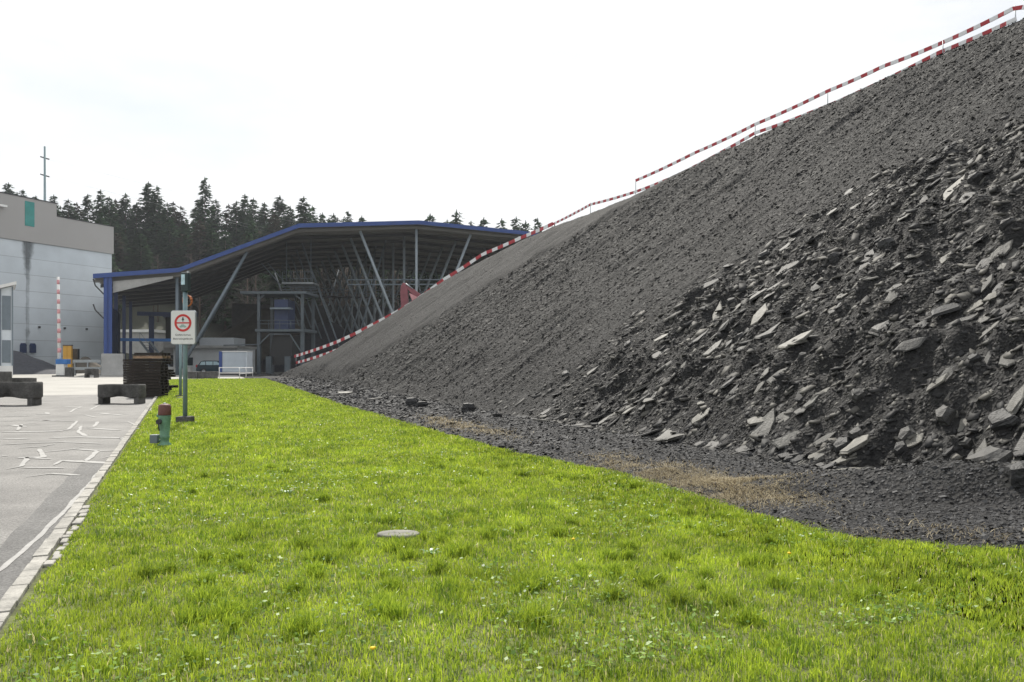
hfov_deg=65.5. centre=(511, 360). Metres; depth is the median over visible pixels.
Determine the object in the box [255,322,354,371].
dark stockpile
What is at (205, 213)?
spruce tree
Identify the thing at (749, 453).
slate block
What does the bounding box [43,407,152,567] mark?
edge setts
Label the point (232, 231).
spruce tree
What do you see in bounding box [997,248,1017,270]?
slate slab
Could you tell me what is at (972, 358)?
slate block
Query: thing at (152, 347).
stairway
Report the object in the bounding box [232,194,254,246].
spruce tree
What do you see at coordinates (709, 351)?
slate slab
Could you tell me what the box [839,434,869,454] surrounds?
slate slab
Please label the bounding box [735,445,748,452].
slate slab
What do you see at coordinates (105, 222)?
spruce tree
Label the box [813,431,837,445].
slate slab
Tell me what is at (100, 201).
spruce tree
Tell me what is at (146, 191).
spruce tree
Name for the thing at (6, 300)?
window
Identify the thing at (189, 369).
concrete block
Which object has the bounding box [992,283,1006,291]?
slate slab
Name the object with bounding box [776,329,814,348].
slate slab
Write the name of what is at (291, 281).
bare tree
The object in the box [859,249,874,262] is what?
slate slab
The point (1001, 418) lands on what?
boulder
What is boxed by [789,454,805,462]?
slate slab
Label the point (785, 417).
slate slab
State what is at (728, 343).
slate slab
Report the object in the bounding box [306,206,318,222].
spruce tree
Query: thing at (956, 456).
boulder
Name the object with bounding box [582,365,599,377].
slate slab
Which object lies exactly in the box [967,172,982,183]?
slate block
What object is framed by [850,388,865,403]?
slate block
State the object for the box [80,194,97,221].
spruce tree
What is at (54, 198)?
spruce tree
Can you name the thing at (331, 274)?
larch tree
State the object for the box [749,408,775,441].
slate slab
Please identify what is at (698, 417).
slate slab
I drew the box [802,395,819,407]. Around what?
slate slab
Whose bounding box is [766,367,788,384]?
slate slab
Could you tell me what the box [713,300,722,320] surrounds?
slate slab
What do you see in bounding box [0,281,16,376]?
control cabin
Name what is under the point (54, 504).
asphalt patch
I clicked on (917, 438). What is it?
slate slab
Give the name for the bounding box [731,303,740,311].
slate slab
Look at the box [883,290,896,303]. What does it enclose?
slate slab
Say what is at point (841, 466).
slate slab
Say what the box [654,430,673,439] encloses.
slate slab
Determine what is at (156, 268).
bare tree
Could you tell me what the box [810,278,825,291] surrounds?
slate slab
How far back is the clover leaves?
4.94 m
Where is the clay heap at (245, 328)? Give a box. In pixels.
[214,309,300,365]
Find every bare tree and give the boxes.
[148,255,163,321]
[182,253,210,309]
[189,292,223,331]
[222,276,261,319]
[223,274,279,305]
[227,279,265,313]
[277,271,310,302]
[282,269,319,305]
[290,269,314,304]
[306,268,336,305]
[307,270,344,303]
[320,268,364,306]
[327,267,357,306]
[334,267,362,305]
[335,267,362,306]
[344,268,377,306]
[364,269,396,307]
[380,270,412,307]
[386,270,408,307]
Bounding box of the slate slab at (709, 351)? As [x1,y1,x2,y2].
[702,339,723,356]
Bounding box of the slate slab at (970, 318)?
[942,313,978,327]
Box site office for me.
[163,338,256,372]
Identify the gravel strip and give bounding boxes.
[238,373,1023,631]
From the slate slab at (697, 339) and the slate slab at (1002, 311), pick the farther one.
the slate slab at (697, 339)
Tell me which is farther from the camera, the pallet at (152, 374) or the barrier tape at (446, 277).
the barrier tape at (446, 277)
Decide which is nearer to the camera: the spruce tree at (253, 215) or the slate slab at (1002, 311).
the slate slab at (1002, 311)
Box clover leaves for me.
[6,408,1021,681]
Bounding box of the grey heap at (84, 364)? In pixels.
[73,356,100,372]
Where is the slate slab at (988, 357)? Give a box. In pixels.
[984,351,991,364]
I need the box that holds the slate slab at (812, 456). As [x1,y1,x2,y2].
[808,452,817,458]
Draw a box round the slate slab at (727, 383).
[720,376,736,388]
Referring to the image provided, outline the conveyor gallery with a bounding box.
[347,279,440,284]
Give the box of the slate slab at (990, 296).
[981,291,996,301]
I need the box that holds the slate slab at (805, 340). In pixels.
[787,339,806,344]
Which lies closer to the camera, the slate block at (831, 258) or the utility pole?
the slate block at (831, 258)
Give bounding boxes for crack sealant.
[0,405,133,570]
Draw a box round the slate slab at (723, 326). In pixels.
[718,315,731,331]
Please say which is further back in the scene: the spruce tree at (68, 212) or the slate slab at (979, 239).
the spruce tree at (68, 212)
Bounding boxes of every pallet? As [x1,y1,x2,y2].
[123,359,145,361]
[123,364,145,366]
[123,367,145,368]
[123,369,137,371]
[123,374,134,376]
[131,365,167,366]
[131,368,167,369]
[131,370,167,372]
[131,376,168,378]
[131,379,167,381]
[131,382,167,384]
[132,359,168,360]
[132,362,168,363]
[132,373,168,375]
[133,356,170,357]
[134,353,170,355]
[146,385,168,387]
[146,388,168,390]
[146,391,167,393]
[146,394,167,396]
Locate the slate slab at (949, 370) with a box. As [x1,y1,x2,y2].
[940,366,952,381]
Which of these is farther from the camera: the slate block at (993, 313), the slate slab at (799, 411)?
the slate slab at (799, 411)
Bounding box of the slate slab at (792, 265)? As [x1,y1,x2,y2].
[776,256,806,275]
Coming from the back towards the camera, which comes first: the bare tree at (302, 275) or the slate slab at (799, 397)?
the bare tree at (302, 275)
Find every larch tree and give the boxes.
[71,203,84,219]
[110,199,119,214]
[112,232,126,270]
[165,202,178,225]
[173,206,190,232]
[180,218,210,309]
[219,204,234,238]
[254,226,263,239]
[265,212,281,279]
[317,268,355,305]
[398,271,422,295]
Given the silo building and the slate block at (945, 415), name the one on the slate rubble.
the slate block at (945, 415)
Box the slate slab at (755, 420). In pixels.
[747,416,764,424]
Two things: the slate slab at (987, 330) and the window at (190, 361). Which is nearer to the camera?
the slate slab at (987, 330)
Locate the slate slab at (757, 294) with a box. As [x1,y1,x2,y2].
[749,288,766,301]
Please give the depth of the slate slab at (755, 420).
12.71 m
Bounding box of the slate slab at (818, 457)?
[812,453,824,460]
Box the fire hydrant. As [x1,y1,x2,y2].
[150,403,171,445]
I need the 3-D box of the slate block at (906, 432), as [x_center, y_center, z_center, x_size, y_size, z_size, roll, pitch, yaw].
[5.423,1.026,10.904,0.216,0.318,0.262,37,-4,-16]
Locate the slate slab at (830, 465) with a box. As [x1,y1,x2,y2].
[821,462,836,468]
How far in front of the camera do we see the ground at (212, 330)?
163.53 m
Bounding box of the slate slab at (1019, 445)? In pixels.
[1013,432,1023,451]
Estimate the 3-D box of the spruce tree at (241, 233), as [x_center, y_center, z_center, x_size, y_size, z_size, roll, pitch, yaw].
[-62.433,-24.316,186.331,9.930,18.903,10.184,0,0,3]
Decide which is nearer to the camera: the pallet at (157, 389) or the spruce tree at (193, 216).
the pallet at (157, 389)
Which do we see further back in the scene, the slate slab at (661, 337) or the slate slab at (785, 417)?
the slate slab at (661, 337)
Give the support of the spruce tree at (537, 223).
on the ground at (212, 330)
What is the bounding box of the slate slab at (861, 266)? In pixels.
[859,262,871,269]
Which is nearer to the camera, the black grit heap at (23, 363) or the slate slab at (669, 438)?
the slate slab at (669, 438)
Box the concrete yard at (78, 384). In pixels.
[12,372,283,394]
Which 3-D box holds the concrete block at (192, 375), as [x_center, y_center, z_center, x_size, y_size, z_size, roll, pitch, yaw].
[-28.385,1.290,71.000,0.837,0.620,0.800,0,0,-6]
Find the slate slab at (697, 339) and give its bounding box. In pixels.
[692,329,709,343]
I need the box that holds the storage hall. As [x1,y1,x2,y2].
[93,220,537,375]
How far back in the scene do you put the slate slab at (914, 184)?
18.40 m
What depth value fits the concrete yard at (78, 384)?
58.09 m
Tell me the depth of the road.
15.91 m
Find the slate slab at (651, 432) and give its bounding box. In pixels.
[640,427,664,436]
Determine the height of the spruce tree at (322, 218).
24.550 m
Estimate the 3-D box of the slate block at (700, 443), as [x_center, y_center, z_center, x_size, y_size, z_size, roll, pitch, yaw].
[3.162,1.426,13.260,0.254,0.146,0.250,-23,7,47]
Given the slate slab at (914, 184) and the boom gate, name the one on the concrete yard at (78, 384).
the boom gate
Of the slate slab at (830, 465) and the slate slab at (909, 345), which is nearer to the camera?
the slate slab at (830, 465)
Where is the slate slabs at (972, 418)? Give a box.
[479,114,1023,466]
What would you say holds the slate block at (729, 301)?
on the slate heap at (903, 374)
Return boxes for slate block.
[558,413,569,419]
[561,370,569,376]
[623,340,631,347]
[645,402,652,410]
[694,441,707,447]
[726,297,734,305]
[734,332,744,341]
[740,451,752,456]
[757,250,770,259]
[782,456,794,462]
[798,352,806,357]
[828,251,838,262]
[828,309,834,315]
[833,437,850,453]
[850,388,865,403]
[868,320,890,336]
[877,237,895,249]
[893,440,908,455]
[898,425,915,440]
[926,174,940,182]
[935,405,956,425]
[958,436,971,448]
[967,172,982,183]
[967,353,981,362]
[988,308,999,317]
[999,217,1014,230]
[1003,460,1023,485]
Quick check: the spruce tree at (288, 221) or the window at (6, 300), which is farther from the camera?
the spruce tree at (288, 221)
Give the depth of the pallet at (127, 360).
40.57 m
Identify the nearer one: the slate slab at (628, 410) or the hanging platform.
the slate slab at (628, 410)
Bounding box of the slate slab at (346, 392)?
[337,391,353,393]
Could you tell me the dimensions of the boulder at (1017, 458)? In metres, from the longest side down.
0.453 x 0.218 x 0.064 m
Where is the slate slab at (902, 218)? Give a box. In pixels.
[897,213,910,221]
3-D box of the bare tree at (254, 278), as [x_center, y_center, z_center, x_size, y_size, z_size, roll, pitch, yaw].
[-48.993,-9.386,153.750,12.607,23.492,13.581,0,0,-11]
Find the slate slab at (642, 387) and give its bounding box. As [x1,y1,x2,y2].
[632,381,650,391]
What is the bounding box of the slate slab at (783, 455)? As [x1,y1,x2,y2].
[777,451,802,457]
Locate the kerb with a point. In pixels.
(13, 596)
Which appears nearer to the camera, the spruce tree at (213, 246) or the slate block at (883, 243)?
the slate block at (883, 243)
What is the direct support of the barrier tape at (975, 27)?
attached to the stake
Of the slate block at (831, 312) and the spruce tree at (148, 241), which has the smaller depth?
the slate block at (831, 312)
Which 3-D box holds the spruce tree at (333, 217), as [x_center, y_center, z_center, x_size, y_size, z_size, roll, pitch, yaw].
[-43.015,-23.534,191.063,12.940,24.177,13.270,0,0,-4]
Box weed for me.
[419,548,439,553]
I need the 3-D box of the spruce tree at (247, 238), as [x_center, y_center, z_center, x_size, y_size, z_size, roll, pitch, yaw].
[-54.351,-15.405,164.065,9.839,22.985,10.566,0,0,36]
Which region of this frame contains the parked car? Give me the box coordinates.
[196,361,218,371]
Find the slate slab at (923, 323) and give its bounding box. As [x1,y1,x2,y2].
[912,319,926,328]
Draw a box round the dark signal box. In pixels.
[73,349,79,359]
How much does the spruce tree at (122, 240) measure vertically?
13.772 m
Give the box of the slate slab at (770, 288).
[765,282,781,291]
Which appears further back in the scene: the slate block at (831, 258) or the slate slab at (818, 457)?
the slate block at (831, 258)
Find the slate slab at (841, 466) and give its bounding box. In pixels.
[829,463,846,468]
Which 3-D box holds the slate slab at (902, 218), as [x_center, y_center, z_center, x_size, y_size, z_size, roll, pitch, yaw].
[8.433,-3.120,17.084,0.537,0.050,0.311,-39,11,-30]
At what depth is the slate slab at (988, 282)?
12.76 m
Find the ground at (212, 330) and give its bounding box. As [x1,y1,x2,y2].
[112,300,231,367]
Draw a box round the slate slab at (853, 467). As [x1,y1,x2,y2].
[835,467,872,469]
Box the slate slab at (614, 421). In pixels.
[605,415,621,428]
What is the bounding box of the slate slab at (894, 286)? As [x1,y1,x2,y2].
[885,283,902,292]
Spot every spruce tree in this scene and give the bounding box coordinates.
[2,182,15,194]
[50,195,62,215]
[59,199,77,219]
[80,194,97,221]
[91,189,109,222]
[95,212,122,309]
[98,197,124,232]
[103,221,126,269]
[105,217,126,244]
[113,246,135,271]
[114,192,135,248]
[114,228,129,253]
[114,244,125,269]
[117,233,155,271]
[121,202,151,246]
[128,181,161,249]
[141,187,164,248]
[141,237,154,265]
[149,202,176,261]
[152,219,179,268]
[156,225,180,260]
[169,228,193,267]
[173,233,198,302]
[174,218,193,257]
[188,200,199,234]
[188,228,229,304]
[190,178,220,246]
[201,229,241,329]
[205,200,226,246]
[223,201,243,247]
[223,232,265,328]
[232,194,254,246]
[234,218,254,244]
[236,219,268,303]
[248,198,264,236]
[255,202,271,234]
[258,221,270,271]
[261,270,297,303]
[264,196,291,232]
[280,206,294,228]
[292,196,315,225]
[295,269,325,305]
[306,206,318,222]
[316,212,326,222]
[320,218,343,304]
[327,213,338,222]
[340,218,357,303]
[343,211,352,221]
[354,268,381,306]
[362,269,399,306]
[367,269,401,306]
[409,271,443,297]
[424,214,435,274]
[450,209,464,224]
[478,218,489,226]
[495,219,506,228]
[510,217,522,230]
[519,220,532,231]
[533,218,542,232]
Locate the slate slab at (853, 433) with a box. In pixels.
[847,427,863,439]
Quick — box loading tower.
[223,291,318,373]
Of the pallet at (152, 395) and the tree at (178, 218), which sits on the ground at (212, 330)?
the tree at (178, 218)
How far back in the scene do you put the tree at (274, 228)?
183.33 m
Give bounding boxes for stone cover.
[377,530,418,538]
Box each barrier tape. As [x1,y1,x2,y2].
[294,222,552,357]
[296,348,336,363]
[553,17,1016,224]
[635,5,1023,181]
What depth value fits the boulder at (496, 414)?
20.37 m
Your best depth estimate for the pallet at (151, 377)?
34.40 m
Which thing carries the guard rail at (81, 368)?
on the concrete yard at (78, 384)
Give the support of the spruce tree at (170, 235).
on the ground at (212, 330)
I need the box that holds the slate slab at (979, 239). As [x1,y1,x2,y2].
[972,234,986,244]
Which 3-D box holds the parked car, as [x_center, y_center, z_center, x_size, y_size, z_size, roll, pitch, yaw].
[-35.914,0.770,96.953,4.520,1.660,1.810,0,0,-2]
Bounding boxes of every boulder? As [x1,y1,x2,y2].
[405,397,418,405]
[416,401,428,407]
[461,403,474,411]
[493,412,501,416]
[950,453,962,460]
[967,445,1013,462]
[975,436,987,452]
[988,408,1021,431]
[1013,452,1021,460]
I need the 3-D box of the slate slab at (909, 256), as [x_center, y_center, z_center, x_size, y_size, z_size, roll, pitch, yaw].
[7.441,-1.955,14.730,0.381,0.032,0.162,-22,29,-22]
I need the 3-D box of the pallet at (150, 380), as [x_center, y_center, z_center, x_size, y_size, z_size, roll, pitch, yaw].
[-15.846,0.879,34.830,1.224,0.116,0.950,0,0,-2]
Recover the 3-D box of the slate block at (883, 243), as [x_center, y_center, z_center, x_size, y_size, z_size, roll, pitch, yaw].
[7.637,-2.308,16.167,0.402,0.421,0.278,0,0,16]
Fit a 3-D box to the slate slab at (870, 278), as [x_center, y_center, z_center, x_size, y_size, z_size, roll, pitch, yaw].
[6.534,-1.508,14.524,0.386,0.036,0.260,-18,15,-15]
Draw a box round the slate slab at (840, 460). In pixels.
[831,456,856,464]
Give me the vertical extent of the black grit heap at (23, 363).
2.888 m
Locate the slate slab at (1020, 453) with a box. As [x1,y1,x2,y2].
[1013,447,1023,457]
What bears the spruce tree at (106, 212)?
on the ground at (212, 330)
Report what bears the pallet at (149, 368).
on the pallet at (152, 371)
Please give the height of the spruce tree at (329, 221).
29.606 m
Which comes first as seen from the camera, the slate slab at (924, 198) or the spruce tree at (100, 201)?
the slate slab at (924, 198)
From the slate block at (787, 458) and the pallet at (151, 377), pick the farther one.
the pallet at (151, 377)
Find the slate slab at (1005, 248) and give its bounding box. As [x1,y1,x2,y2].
[989,239,1012,260]
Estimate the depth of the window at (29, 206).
103.08 m
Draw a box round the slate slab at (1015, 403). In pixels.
[1006,385,1023,414]
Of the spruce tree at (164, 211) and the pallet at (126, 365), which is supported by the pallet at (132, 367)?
the pallet at (126, 365)
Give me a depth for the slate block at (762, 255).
21.04 m
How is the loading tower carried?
on the concrete yard at (78, 384)
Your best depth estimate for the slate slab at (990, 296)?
12.18 m
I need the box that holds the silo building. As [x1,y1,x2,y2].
[0,192,114,365]
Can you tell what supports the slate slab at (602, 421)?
on the slate heap at (903, 374)
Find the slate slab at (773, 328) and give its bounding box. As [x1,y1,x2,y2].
[767,322,781,337]
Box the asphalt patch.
[0,463,103,599]
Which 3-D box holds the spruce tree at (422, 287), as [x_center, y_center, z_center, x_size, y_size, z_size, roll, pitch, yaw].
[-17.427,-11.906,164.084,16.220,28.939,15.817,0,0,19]
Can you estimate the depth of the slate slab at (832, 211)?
20.47 m
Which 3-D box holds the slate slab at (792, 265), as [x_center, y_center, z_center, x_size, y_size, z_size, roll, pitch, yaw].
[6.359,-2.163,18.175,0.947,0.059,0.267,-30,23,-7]
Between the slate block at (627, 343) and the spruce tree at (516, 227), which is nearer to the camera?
the slate block at (627, 343)
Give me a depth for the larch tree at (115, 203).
203.40 m
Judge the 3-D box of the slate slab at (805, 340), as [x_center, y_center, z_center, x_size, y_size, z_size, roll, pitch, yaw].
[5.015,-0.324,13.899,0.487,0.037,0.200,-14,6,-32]
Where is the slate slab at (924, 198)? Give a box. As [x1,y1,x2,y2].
[918,195,927,207]
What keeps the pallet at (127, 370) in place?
on the pallet
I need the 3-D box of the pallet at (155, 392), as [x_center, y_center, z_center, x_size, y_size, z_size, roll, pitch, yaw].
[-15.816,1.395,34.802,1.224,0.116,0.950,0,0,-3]
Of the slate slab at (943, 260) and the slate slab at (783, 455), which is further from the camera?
the slate slab at (943, 260)
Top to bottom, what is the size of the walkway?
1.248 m
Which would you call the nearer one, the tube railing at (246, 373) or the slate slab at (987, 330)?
the slate slab at (987, 330)
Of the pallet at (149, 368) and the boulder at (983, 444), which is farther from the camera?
the pallet at (149, 368)
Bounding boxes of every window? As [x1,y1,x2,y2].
[2,296,10,329]
[2,340,10,362]
[25,201,34,226]
[188,357,192,364]
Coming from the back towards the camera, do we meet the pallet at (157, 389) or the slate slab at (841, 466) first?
the pallet at (157, 389)
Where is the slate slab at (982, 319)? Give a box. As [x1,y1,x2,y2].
[978,314,990,322]
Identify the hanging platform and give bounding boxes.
[261,239,318,294]
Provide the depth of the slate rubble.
14.38 m
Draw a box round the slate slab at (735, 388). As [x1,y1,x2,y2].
[725,383,739,398]
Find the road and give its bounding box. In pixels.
[0,395,153,546]
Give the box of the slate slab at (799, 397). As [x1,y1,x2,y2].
[794,391,803,401]
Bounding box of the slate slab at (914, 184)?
[899,182,917,191]
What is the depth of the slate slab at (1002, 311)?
11.82 m
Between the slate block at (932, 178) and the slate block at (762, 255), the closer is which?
the slate block at (932, 178)
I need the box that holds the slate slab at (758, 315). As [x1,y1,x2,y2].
[750,303,767,326]
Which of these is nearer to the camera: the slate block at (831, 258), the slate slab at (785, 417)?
the slate slab at (785, 417)
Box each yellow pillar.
[63,345,66,358]
[67,345,72,366]
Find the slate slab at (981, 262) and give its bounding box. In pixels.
[975,258,986,269]
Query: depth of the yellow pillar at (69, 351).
85.85 m
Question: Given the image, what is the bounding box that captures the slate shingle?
[271,18,1023,492]
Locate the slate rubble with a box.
[530,113,1023,494]
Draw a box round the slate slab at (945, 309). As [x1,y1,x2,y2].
[931,303,961,317]
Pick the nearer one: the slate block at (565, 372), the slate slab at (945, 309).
the slate slab at (945, 309)
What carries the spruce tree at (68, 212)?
on the ground at (212, 330)
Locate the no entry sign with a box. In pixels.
[171,271,196,422]
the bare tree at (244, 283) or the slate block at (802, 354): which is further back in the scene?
the bare tree at (244, 283)
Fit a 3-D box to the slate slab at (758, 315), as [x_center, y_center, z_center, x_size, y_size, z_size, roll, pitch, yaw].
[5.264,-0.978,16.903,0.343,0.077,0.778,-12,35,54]
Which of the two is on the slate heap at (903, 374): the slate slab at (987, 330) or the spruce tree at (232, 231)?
the slate slab at (987, 330)
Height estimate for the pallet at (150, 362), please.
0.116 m
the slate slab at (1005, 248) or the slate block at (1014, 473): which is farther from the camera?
the slate slab at (1005, 248)
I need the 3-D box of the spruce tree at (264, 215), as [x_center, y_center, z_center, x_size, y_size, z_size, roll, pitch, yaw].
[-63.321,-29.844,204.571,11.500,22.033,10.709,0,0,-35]
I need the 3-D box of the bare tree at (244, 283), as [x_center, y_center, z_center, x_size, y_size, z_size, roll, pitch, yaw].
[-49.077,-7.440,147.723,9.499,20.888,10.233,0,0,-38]
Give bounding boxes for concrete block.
[65,367,73,376]
[168,367,191,374]
[188,372,197,378]
[198,372,217,378]
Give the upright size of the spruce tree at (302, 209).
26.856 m
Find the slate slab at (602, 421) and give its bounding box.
[598,414,612,424]
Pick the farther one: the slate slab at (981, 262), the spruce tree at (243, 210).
the spruce tree at (243, 210)
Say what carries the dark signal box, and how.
on the concrete yard at (78, 384)
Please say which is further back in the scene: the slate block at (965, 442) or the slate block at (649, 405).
the slate block at (649, 405)
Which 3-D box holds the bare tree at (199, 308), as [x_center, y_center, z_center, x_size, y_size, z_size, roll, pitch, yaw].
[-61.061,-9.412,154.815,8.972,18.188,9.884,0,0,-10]
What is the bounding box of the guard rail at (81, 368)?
[73,360,100,374]
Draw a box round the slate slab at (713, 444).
[702,440,718,447]
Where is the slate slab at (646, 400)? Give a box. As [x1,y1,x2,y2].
[642,398,655,402]
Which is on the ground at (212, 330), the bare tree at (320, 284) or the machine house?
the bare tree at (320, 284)
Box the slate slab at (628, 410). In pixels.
[622,405,636,414]
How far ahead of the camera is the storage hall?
107.29 m
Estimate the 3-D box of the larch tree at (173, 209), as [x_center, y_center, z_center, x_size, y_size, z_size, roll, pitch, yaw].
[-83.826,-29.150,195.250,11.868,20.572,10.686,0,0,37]
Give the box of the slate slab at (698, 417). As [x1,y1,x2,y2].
[691,407,709,423]
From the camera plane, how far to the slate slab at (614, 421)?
16.65 m
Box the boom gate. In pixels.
[52,277,70,376]
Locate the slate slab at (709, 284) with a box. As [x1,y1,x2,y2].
[703,276,723,288]
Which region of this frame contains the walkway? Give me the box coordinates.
[311,288,419,299]
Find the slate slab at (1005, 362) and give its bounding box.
[998,351,1014,367]
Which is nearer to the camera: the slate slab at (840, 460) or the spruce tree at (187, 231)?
the slate slab at (840, 460)
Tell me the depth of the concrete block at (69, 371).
78.62 m
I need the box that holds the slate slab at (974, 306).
[963,300,982,314]
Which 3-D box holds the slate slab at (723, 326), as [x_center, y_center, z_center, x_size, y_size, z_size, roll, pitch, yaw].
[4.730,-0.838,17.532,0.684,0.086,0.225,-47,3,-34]
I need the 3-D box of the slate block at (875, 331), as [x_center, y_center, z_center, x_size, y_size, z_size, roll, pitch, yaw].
[6.111,-0.488,13.070,0.478,0.286,0.367,-30,19,-7]
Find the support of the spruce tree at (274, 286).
on the ground at (212, 330)
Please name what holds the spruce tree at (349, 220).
on the ground at (212, 330)
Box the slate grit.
[270,375,1023,551]
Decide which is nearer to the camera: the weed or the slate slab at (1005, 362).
the weed
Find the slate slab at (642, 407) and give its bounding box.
[638,391,656,409]
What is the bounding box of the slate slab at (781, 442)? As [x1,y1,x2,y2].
[770,430,800,449]
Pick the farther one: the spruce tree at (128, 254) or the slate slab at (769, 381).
the spruce tree at (128, 254)
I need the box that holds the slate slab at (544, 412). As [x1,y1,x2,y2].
[540,406,553,414]
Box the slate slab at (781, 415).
[776,407,792,420]
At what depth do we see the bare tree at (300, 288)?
155.14 m
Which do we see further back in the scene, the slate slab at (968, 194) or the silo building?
the silo building
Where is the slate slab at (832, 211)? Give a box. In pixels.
[826,208,837,215]
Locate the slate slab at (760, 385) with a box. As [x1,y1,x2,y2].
[753,381,763,394]
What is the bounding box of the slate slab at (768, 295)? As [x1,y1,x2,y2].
[763,291,775,298]
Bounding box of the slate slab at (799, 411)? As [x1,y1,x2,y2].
[793,407,805,414]
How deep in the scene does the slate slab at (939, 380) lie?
11.00 m
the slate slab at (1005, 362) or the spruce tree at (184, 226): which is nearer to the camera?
the slate slab at (1005, 362)
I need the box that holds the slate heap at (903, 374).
[265,20,1023,495]
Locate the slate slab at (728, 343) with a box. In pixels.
[723,339,732,348]
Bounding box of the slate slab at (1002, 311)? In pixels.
[997,303,1009,315]
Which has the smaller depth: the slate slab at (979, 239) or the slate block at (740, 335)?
the slate slab at (979, 239)
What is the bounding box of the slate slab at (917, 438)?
[905,433,922,447]
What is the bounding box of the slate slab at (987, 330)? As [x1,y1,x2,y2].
[979,320,999,339]
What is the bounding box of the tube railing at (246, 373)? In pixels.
[219,367,252,377]
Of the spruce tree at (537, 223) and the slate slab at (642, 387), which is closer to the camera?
the slate slab at (642, 387)
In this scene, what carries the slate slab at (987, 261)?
on the slate heap at (903, 374)
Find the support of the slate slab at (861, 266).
on the slate heap at (903, 374)
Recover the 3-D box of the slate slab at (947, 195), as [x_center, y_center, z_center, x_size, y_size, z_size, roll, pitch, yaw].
[9.494,-3.717,17.091,1.315,0.083,0.339,-40,12,-26]
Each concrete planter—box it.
[0,371,11,381]
[0,382,42,405]
[12,378,36,381]
[84,369,98,377]
[98,384,145,403]
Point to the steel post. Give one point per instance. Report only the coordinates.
(180, 370)
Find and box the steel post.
[176,345,182,396]
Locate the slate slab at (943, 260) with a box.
[939,251,952,263]
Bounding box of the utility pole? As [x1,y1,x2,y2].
[40,146,49,200]
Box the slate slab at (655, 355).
[652,349,666,358]
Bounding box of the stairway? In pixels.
[139,333,169,366]
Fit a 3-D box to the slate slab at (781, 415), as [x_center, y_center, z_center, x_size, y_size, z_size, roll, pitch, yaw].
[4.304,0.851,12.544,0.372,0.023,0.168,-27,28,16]
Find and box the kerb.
[0,396,157,630]
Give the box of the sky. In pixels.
[0,0,1023,237]
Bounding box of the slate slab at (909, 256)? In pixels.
[907,254,915,258]
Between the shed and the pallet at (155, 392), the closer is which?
the pallet at (155, 392)
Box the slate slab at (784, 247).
[779,237,796,252]
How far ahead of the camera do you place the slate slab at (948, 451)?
10.14 m
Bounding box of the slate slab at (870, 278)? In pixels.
[859,276,878,280]
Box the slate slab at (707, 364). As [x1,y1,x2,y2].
[701,361,711,369]
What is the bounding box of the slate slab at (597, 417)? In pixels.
[589,413,606,421]
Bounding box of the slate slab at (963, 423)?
[957,418,967,432]
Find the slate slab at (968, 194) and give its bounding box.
[959,192,975,203]
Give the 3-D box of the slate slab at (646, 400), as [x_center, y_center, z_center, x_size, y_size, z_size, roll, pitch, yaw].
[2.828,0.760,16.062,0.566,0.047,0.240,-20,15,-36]
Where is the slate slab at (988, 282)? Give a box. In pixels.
[981,272,993,292]
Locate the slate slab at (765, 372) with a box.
[759,367,768,379]
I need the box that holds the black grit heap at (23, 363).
[13,350,76,374]
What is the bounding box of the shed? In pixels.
[120,329,165,353]
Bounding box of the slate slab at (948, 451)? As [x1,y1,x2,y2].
[942,445,953,455]
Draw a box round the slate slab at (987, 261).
[980,257,991,266]
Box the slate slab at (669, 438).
[657,434,685,441]
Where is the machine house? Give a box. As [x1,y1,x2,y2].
[163,316,192,344]
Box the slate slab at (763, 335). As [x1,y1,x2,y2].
[754,331,775,339]
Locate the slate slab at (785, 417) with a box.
[773,409,789,428]
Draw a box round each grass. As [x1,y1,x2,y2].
[0,378,1023,681]
[413,413,1023,548]
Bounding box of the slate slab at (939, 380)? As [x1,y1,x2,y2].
[925,372,948,392]
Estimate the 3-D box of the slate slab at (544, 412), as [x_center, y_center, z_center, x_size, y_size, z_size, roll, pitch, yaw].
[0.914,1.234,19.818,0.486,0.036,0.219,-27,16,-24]
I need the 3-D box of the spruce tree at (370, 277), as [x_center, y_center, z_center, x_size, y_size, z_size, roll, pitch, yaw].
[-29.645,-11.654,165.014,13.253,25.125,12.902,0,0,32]
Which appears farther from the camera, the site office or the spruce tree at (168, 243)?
the spruce tree at (168, 243)
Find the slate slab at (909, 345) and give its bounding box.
[893,337,926,351]
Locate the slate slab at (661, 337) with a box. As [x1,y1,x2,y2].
[654,333,667,341]
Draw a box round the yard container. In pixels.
[219,351,252,374]
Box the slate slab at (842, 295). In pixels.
[836,293,848,299]
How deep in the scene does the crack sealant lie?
12.92 m
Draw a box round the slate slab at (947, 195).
[943,172,967,200]

